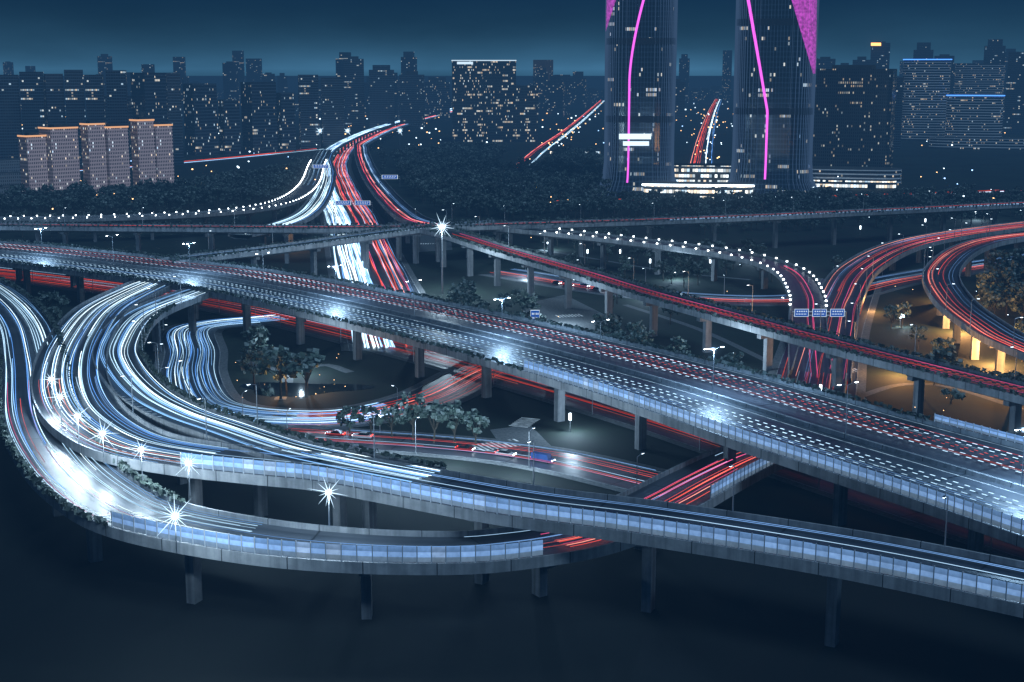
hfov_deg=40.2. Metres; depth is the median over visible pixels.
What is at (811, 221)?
tree
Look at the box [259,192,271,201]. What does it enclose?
tree
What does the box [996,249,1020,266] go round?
tree
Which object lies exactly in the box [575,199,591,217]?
tree
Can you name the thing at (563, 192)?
tree
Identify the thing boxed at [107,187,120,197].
tree
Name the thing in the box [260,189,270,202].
tree
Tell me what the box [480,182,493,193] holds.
tree
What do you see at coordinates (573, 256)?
tree
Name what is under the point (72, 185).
tree
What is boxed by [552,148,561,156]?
tree
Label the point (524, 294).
tree
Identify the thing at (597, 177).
tree
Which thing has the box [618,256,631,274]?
tree
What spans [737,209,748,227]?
tree
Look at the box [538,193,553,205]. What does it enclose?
tree
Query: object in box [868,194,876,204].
tree
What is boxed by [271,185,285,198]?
tree
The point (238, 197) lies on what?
tree
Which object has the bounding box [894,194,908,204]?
tree
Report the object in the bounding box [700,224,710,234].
tree
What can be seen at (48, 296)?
tree
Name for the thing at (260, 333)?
tree
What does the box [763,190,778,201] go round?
tree
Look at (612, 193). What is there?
tree
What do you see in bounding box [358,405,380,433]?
tree
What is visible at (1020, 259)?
tree
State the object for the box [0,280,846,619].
ramp
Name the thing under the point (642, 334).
tree
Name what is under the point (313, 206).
highway ramp
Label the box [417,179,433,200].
tree
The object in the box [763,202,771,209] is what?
tree
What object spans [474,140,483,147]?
tree
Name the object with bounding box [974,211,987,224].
tree
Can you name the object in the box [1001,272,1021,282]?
tree
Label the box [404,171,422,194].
tree
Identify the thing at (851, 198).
tree
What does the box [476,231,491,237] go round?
tree
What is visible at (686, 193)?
tree
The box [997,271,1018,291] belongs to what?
tree
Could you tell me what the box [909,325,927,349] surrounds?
tree
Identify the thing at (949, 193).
tree
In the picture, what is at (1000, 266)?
tree
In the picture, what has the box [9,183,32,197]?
tree
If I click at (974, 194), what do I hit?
tree
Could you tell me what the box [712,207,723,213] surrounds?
tree
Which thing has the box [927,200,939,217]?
tree
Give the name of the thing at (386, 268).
highway
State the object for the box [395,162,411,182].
tree
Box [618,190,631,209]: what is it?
tree
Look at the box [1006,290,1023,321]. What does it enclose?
tree
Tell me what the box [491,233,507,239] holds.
tree
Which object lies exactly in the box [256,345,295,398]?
tree
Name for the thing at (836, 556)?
ramp
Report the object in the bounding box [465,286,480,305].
tree
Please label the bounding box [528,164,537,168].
tree
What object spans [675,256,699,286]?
tree
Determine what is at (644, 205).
tree
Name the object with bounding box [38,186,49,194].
tree
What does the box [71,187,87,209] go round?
tree
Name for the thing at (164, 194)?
tree
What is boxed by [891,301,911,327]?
tree
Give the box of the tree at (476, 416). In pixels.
[460,409,489,445]
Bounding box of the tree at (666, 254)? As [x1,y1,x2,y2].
[661,251,670,258]
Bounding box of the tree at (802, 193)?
[795,190,809,208]
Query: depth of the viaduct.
321.17 m
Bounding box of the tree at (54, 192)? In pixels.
[47,190,59,194]
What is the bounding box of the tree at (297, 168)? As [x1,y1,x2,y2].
[290,165,302,172]
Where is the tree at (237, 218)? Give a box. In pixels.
[231,216,240,224]
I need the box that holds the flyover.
[0,201,1023,263]
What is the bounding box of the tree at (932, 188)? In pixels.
[924,185,934,193]
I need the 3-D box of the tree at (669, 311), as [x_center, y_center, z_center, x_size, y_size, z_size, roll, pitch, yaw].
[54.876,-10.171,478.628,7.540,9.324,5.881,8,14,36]
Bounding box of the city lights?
[22,103,1007,410]
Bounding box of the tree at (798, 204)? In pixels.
[792,202,801,210]
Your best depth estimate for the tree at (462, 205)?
826.60 m
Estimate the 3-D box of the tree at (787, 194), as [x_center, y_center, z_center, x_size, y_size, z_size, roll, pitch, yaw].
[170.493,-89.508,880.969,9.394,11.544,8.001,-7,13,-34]
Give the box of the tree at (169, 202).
[166,199,174,207]
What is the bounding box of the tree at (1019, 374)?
[1003,370,1023,408]
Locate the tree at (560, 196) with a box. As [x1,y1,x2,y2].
[556,194,568,213]
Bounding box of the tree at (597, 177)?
[590,170,602,183]
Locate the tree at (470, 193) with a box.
[462,191,475,208]
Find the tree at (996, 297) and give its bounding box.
[984,294,1005,314]
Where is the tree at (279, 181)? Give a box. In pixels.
[269,177,284,191]
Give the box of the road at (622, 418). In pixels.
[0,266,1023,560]
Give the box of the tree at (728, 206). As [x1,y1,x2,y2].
[723,204,732,213]
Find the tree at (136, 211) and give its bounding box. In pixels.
[128,208,140,213]
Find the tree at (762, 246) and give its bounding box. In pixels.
[749,242,768,254]
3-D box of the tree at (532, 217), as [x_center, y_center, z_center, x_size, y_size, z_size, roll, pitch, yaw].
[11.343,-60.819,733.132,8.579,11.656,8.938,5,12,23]
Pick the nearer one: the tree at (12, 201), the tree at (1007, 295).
the tree at (1007, 295)
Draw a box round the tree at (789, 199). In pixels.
[784,196,794,205]
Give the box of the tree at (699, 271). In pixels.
[687,261,708,284]
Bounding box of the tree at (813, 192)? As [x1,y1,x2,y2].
[808,190,819,206]
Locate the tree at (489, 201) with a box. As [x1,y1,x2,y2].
[480,194,500,216]
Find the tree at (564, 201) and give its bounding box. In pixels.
[560,199,570,211]
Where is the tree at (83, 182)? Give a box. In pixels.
[74,179,87,186]
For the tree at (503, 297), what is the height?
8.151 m
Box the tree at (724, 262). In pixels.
[719,259,732,274]
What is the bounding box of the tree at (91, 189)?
[87,187,98,194]
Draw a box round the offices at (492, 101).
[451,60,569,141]
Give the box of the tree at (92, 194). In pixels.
[85,192,94,196]
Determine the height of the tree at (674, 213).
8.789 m
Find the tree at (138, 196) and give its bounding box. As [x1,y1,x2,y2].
[127,194,146,209]
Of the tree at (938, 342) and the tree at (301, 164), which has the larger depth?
the tree at (301, 164)
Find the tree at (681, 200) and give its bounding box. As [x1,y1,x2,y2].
[675,193,691,206]
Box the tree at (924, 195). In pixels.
[914,192,929,205]
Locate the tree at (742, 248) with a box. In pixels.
[734,247,747,266]
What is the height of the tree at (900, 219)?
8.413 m
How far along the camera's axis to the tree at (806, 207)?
781.95 m
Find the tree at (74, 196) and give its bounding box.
[70,194,81,212]
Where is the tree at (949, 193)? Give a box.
[943,188,958,200]
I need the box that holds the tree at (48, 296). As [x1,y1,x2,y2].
[34,290,59,307]
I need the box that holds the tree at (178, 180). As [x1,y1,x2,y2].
[174,177,189,185]
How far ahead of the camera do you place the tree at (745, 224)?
747.10 m
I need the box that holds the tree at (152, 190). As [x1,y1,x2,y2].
[144,189,163,211]
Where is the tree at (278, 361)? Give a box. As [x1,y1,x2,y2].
[273,357,297,389]
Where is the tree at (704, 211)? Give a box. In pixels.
[699,210,709,214]
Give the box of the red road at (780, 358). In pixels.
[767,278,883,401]
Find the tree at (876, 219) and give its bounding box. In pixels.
[870,206,882,227]
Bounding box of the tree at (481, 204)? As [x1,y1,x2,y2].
[470,195,486,217]
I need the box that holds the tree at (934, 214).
[928,213,940,221]
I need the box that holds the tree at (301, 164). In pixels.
[295,160,303,174]
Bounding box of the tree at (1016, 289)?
[1010,286,1023,319]
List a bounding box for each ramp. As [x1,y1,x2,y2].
[0,149,331,241]
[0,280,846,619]
[30,280,1023,647]
[92,288,445,528]
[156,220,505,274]
[228,108,451,245]
[354,111,457,251]
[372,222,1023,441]
[476,225,831,377]
[790,221,1023,380]
[922,232,1023,374]
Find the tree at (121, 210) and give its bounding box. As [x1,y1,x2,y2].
[114,207,125,223]
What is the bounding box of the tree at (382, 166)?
[380,164,385,173]
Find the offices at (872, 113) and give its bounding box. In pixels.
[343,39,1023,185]
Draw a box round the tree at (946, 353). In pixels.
[929,344,963,364]
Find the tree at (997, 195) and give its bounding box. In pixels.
[992,193,1000,200]
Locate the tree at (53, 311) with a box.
[47,306,61,322]
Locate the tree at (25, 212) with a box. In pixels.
[16,209,27,215]
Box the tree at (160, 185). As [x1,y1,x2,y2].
[150,181,166,192]
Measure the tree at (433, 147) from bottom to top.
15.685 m
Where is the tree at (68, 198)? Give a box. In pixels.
[58,196,72,215]
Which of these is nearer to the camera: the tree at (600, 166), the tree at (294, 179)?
the tree at (294, 179)
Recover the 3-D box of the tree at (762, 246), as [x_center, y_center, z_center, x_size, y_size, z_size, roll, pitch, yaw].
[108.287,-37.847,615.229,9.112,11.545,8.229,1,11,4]
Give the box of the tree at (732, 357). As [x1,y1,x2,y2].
[720,351,743,366]
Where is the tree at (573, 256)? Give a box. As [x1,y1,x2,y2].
[565,251,577,262]
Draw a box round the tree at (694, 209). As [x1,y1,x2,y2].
[689,207,701,215]
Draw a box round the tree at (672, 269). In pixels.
[666,265,677,283]
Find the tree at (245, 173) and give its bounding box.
[236,170,250,176]
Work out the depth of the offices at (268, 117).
1424.09 m
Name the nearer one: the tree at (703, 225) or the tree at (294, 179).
the tree at (703, 225)
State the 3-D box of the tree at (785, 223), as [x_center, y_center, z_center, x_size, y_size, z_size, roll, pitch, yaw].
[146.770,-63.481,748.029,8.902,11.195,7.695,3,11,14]
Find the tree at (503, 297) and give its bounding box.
[497,292,512,309]
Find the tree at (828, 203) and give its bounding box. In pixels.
[820,201,833,209]
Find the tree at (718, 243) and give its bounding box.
[710,241,725,247]
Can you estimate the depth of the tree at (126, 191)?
858.90 m
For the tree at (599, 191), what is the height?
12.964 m
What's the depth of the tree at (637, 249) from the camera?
627.62 m
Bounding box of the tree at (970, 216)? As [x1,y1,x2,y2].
[963,211,976,225]
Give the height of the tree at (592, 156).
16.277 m
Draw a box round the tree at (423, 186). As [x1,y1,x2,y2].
[417,182,428,203]
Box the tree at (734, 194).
[723,189,740,210]
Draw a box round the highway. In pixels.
[319,124,425,350]
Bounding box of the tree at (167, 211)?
[157,205,175,223]
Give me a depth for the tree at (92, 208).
783.47 m
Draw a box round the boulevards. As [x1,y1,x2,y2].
[80,99,1023,200]
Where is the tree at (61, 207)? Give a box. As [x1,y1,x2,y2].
[56,198,72,214]
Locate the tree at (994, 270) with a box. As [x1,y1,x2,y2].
[988,267,1006,283]
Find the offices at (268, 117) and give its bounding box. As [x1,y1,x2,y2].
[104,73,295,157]
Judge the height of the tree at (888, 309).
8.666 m
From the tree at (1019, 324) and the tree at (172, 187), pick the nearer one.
the tree at (1019, 324)
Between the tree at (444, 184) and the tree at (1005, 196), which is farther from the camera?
the tree at (444, 184)
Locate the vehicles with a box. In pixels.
[325,280,788,463]
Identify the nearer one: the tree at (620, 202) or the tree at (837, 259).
the tree at (837, 259)
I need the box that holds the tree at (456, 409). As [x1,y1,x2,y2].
[439,400,468,444]
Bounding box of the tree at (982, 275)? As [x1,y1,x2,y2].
[976,271,989,287]
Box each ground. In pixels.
[0,76,1023,681]
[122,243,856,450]
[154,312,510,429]
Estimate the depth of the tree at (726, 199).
834.46 m
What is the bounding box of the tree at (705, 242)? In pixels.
[694,238,711,260]
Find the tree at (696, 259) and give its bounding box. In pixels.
[685,253,705,262]
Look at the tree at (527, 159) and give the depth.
1139.27 m
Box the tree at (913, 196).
[909,194,919,204]
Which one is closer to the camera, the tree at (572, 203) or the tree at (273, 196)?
the tree at (572, 203)
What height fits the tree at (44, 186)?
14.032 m
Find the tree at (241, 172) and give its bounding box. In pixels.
[227,169,243,180]
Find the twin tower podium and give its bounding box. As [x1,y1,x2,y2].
[550,148,896,198]
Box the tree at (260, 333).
[239,323,272,365]
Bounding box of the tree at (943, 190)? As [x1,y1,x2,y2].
[941,188,951,195]
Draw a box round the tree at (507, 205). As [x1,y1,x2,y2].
[501,203,512,214]
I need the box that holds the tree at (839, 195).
[837,192,846,199]
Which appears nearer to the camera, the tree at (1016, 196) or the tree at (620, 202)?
the tree at (620, 202)
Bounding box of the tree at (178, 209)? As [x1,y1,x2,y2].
[171,206,182,221]
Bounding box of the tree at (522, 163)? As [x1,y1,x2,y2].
[519,159,528,167]
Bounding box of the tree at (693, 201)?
[690,193,703,212]
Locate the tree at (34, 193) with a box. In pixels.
[25,189,41,201]
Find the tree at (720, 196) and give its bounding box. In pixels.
[713,188,726,199]
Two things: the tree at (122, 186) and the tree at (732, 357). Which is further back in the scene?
the tree at (122, 186)
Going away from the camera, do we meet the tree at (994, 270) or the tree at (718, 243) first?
the tree at (994, 270)
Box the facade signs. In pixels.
[457,43,880,145]
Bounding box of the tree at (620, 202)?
[612,198,626,215]
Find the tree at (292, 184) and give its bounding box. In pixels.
[284,180,298,190]
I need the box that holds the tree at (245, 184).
[240,182,252,201]
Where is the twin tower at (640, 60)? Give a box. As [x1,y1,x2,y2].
[596,0,677,195]
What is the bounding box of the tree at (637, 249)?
[629,247,644,263]
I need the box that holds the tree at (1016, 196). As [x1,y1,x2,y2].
[1010,194,1022,200]
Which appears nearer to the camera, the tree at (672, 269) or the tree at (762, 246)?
the tree at (672, 269)
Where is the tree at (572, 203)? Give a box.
[564,196,581,218]
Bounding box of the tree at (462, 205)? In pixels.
[459,195,473,216]
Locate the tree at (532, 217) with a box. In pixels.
[525,214,538,220]
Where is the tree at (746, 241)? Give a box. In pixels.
[739,238,756,250]
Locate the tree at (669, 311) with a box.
[662,308,681,324]
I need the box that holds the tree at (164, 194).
[154,191,173,209]
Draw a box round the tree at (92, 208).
[86,205,97,214]
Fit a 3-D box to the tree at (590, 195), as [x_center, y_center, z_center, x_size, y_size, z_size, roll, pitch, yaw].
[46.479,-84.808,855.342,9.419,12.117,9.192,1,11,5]
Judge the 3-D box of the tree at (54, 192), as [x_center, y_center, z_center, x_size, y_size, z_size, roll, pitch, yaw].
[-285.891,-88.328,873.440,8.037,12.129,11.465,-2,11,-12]
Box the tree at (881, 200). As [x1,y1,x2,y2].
[874,195,885,204]
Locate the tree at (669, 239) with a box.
[659,237,673,251]
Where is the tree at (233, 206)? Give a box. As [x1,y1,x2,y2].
[227,203,238,224]
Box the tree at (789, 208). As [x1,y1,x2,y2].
[783,206,796,211]
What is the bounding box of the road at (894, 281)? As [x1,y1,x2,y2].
[480,253,1023,305]
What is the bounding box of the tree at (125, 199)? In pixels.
[117,194,130,208]
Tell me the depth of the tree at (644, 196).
845.31 m
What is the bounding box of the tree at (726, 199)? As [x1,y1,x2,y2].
[721,194,736,211]
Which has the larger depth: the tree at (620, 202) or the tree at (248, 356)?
the tree at (620, 202)
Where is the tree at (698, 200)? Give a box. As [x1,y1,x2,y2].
[694,198,706,211]
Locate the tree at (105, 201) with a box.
[98,196,111,214]
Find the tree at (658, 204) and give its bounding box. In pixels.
[652,195,663,215]
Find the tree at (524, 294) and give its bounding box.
[511,288,537,311]
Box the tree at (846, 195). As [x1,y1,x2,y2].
[841,192,851,207]
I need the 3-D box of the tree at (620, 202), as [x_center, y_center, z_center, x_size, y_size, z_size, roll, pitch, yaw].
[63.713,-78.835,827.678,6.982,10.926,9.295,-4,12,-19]
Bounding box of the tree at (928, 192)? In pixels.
[920,189,938,201]
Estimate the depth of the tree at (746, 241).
631.59 m
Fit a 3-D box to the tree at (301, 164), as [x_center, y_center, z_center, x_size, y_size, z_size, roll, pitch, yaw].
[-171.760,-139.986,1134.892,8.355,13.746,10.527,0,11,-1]
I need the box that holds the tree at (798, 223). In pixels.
[793,220,802,231]
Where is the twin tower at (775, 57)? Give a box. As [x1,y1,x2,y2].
[728,0,818,197]
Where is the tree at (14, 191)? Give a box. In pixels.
[4,188,22,209]
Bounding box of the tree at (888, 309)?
[883,305,901,329]
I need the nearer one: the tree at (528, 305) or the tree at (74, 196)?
the tree at (528, 305)
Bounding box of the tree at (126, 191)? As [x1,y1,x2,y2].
[114,187,136,210]
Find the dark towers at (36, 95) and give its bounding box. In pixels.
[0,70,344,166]
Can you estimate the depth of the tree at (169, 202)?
846.74 m
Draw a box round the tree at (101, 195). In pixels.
[94,192,110,212]
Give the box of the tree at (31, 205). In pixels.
[20,195,39,215]
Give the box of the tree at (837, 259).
[830,255,842,266]
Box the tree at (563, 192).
[558,191,573,199]
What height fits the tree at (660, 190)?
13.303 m
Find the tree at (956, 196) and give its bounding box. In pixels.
[950,194,962,201]
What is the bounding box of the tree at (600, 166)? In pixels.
[596,164,603,173]
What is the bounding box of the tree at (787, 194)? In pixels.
[779,190,789,206]
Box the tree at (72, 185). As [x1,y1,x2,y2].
[67,183,80,188]
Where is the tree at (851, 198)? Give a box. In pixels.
[847,195,858,206]
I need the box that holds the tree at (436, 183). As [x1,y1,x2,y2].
[428,177,440,200]
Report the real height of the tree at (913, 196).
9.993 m
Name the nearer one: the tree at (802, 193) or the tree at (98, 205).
the tree at (98, 205)
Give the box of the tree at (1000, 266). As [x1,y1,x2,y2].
[989,262,1008,282]
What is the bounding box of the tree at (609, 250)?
[606,244,614,261]
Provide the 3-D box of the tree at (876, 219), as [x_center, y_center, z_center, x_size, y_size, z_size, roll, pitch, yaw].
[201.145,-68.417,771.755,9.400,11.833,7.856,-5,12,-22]
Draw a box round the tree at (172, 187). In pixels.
[164,181,179,191]
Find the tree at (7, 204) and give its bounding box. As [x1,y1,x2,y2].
[0,201,12,212]
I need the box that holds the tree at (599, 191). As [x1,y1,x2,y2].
[591,187,605,198]
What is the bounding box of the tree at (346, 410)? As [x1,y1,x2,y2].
[336,405,359,435]
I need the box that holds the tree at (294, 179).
[280,172,297,183]
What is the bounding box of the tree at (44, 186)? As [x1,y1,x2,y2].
[42,184,53,191]
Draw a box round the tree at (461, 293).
[451,288,472,304]
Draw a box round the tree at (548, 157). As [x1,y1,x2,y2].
[543,155,552,160]
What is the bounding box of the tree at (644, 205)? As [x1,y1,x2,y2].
[642,198,654,217]
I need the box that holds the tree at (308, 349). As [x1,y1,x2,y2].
[294,348,318,387]
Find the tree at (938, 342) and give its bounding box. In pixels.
[930,337,955,357]
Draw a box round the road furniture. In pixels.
[4,128,1023,552]
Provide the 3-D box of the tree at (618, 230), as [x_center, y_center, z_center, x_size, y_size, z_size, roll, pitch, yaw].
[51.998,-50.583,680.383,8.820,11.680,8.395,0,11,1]
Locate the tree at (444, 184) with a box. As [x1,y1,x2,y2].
[437,181,451,193]
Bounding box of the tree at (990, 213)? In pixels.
[982,210,991,223]
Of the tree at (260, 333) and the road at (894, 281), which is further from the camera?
the road at (894, 281)
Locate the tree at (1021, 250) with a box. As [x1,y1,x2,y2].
[1013,247,1023,263]
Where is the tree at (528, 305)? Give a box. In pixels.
[514,301,538,317]
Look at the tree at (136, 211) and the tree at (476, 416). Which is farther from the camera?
the tree at (136, 211)
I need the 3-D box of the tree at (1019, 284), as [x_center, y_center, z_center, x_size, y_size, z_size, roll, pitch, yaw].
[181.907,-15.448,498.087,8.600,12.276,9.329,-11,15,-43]
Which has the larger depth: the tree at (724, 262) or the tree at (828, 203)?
the tree at (828, 203)
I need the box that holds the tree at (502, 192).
[498,189,514,214]
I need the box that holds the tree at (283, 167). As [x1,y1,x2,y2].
[279,165,292,173]
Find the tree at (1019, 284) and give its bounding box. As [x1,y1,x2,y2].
[1009,281,1023,314]
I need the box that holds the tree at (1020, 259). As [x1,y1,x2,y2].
[1010,255,1023,270]
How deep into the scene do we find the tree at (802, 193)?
861.05 m
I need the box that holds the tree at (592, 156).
[585,152,599,158]
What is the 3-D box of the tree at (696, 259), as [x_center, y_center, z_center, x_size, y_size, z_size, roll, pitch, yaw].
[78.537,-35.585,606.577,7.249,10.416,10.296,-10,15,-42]
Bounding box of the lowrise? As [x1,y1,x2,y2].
[0,158,20,204]
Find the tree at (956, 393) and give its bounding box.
[940,388,965,403]
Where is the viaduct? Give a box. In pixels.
[0,241,1023,552]
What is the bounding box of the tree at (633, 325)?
[625,319,646,337]
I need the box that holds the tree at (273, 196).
[268,195,278,200]
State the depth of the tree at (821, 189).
900.14 m
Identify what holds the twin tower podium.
on the ground at (120, 612)
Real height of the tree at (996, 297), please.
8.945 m
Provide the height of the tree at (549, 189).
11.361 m
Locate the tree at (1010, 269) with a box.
[1000,261,1023,281]
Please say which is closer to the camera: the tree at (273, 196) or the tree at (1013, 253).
the tree at (1013, 253)
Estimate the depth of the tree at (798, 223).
751.40 m
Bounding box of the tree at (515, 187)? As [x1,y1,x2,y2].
[507,184,523,192]
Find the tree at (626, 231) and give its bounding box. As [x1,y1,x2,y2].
[613,228,629,235]
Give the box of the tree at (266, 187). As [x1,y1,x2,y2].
[258,184,272,194]
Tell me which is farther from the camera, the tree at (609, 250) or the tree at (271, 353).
the tree at (609, 250)
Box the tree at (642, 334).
[627,326,654,343]
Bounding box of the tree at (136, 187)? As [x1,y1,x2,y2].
[125,184,140,195]
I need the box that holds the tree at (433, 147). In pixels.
[430,145,438,151]
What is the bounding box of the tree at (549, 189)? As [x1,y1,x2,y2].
[541,188,553,195]
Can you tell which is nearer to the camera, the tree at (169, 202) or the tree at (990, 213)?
the tree at (990, 213)
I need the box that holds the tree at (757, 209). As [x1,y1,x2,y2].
[749,206,760,223]
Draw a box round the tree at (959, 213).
[950,212,960,222]
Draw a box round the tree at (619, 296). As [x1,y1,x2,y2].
[613,293,621,307]
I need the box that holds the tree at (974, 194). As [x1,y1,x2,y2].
[965,188,979,199]
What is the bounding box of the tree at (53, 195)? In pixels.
[47,193,61,209]
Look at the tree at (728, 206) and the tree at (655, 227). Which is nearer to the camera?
the tree at (655, 227)
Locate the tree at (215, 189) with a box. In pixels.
[208,185,226,209]
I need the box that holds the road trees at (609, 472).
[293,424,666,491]
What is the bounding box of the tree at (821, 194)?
[817,192,829,206]
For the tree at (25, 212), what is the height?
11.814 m
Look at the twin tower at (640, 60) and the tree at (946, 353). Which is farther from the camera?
the twin tower at (640, 60)
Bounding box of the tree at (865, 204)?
[858,201,868,207]
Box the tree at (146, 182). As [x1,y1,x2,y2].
[137,177,152,186]
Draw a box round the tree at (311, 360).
[291,348,325,396]
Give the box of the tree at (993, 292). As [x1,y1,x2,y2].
[981,287,1002,310]
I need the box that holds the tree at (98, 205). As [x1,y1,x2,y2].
[90,197,102,213]
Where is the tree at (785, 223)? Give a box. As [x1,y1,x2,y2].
[781,220,794,232]
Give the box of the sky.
[0,0,1023,75]
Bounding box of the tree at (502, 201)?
[499,199,509,217]
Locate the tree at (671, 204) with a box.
[663,194,678,213]
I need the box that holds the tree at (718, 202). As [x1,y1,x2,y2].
[710,199,721,208]
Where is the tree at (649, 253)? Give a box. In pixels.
[643,249,654,265]
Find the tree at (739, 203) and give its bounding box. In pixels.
[728,196,744,208]
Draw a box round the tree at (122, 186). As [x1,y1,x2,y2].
[116,183,125,189]
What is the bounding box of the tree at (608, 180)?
[597,178,612,196]
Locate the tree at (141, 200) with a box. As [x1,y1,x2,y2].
[133,198,147,213]
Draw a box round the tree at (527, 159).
[517,156,530,165]
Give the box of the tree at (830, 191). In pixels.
[823,188,834,198]
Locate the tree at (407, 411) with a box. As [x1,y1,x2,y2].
[391,391,424,440]
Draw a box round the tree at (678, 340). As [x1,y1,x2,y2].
[668,336,690,353]
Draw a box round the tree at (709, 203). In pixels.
[706,198,714,211]
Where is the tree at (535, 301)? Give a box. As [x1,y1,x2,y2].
[527,297,541,309]
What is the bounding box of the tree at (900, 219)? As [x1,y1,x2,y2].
[897,215,907,226]
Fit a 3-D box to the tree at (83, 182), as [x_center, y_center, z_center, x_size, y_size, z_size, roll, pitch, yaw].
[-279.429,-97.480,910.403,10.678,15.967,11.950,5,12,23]
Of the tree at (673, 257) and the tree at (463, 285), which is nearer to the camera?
the tree at (463, 285)
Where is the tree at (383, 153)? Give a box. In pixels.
[378,151,386,157]
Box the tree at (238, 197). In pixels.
[228,190,244,204]
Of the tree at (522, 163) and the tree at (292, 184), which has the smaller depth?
the tree at (292, 184)
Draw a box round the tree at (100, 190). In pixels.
[96,187,108,193]
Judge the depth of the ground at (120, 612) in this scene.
242.10 m
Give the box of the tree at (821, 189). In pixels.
[816,185,831,192]
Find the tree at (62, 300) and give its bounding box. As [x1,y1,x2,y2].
[45,295,69,316]
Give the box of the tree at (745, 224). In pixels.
[741,222,747,232]
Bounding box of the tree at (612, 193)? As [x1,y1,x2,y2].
[607,191,619,199]
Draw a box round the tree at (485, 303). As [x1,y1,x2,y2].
[475,301,489,308]
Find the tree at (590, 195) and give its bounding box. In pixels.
[582,192,594,211]
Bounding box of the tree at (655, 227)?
[652,226,663,233]
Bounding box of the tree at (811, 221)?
[806,219,818,228]
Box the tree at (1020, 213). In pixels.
[1014,209,1023,220]
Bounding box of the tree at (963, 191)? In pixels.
[959,188,970,201]
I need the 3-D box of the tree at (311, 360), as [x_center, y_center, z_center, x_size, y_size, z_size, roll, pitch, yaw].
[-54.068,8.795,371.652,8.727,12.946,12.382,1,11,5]
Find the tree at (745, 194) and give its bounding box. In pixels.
[742,193,752,208]
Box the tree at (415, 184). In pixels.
[413,178,425,199]
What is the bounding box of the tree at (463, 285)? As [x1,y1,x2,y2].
[448,277,475,298]
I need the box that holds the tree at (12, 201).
[6,196,19,213]
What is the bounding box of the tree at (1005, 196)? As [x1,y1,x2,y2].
[1000,194,1009,197]
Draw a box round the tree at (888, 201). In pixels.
[885,199,894,205]
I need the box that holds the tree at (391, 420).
[376,404,399,438]
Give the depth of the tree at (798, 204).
807.76 m
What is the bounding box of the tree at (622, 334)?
[611,329,626,338]
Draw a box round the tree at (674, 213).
[669,211,680,226]
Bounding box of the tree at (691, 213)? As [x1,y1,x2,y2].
[684,211,695,228]
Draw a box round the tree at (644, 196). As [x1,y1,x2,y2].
[636,192,654,213]
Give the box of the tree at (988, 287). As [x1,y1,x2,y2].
[978,284,998,301]
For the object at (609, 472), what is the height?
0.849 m
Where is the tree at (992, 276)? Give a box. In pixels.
[976,272,1001,287]
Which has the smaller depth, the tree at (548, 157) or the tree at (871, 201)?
the tree at (871, 201)
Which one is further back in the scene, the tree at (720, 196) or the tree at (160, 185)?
the tree at (160, 185)
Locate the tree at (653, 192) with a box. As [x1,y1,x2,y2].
[649,190,657,199]
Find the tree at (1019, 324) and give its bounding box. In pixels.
[1015,320,1023,361]
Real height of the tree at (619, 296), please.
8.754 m
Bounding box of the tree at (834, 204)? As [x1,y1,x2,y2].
[831,202,842,209]
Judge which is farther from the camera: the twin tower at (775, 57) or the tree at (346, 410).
the twin tower at (775, 57)
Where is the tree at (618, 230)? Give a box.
[611,227,627,248]
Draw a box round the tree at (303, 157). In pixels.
[294,155,308,162]
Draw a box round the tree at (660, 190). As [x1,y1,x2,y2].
[646,186,663,198]
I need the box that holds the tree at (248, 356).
[239,350,263,383]
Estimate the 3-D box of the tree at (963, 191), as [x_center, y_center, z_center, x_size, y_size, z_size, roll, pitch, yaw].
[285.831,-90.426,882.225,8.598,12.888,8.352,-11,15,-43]
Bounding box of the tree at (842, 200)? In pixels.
[839,198,849,208]
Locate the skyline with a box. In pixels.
[3,49,1015,124]
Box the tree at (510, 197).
[505,194,517,215]
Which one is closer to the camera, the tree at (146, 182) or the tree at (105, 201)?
the tree at (105, 201)
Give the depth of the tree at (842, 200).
853.17 m
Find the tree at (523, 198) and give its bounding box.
[514,194,530,215]
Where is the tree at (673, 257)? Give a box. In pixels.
[669,252,685,264]
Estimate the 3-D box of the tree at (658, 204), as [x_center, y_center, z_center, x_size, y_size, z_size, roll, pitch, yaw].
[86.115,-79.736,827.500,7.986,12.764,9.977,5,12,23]
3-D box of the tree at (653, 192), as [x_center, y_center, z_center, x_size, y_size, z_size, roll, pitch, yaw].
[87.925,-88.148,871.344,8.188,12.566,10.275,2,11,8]
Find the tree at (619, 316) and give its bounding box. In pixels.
[602,314,622,332]
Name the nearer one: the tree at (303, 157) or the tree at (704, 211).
the tree at (704, 211)
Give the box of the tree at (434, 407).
[419,399,449,442]
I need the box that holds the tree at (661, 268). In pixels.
[653,259,670,280]
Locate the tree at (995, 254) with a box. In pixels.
[984,249,1010,278]
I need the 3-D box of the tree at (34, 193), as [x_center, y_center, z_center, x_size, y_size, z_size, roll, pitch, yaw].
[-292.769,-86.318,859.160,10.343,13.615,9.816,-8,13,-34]
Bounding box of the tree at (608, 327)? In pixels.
[592,312,621,332]
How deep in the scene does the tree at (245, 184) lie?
919.07 m
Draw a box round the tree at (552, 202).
[549,201,559,215]
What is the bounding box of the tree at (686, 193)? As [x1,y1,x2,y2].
[680,191,691,200]
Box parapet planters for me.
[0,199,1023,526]
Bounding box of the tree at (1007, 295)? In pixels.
[999,292,1014,316]
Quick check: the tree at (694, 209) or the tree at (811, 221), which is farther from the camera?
the tree at (694, 209)
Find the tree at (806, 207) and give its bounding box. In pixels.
[801,205,812,224]
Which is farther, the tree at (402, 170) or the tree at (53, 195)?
the tree at (402, 170)
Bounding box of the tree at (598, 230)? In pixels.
[588,228,601,232]

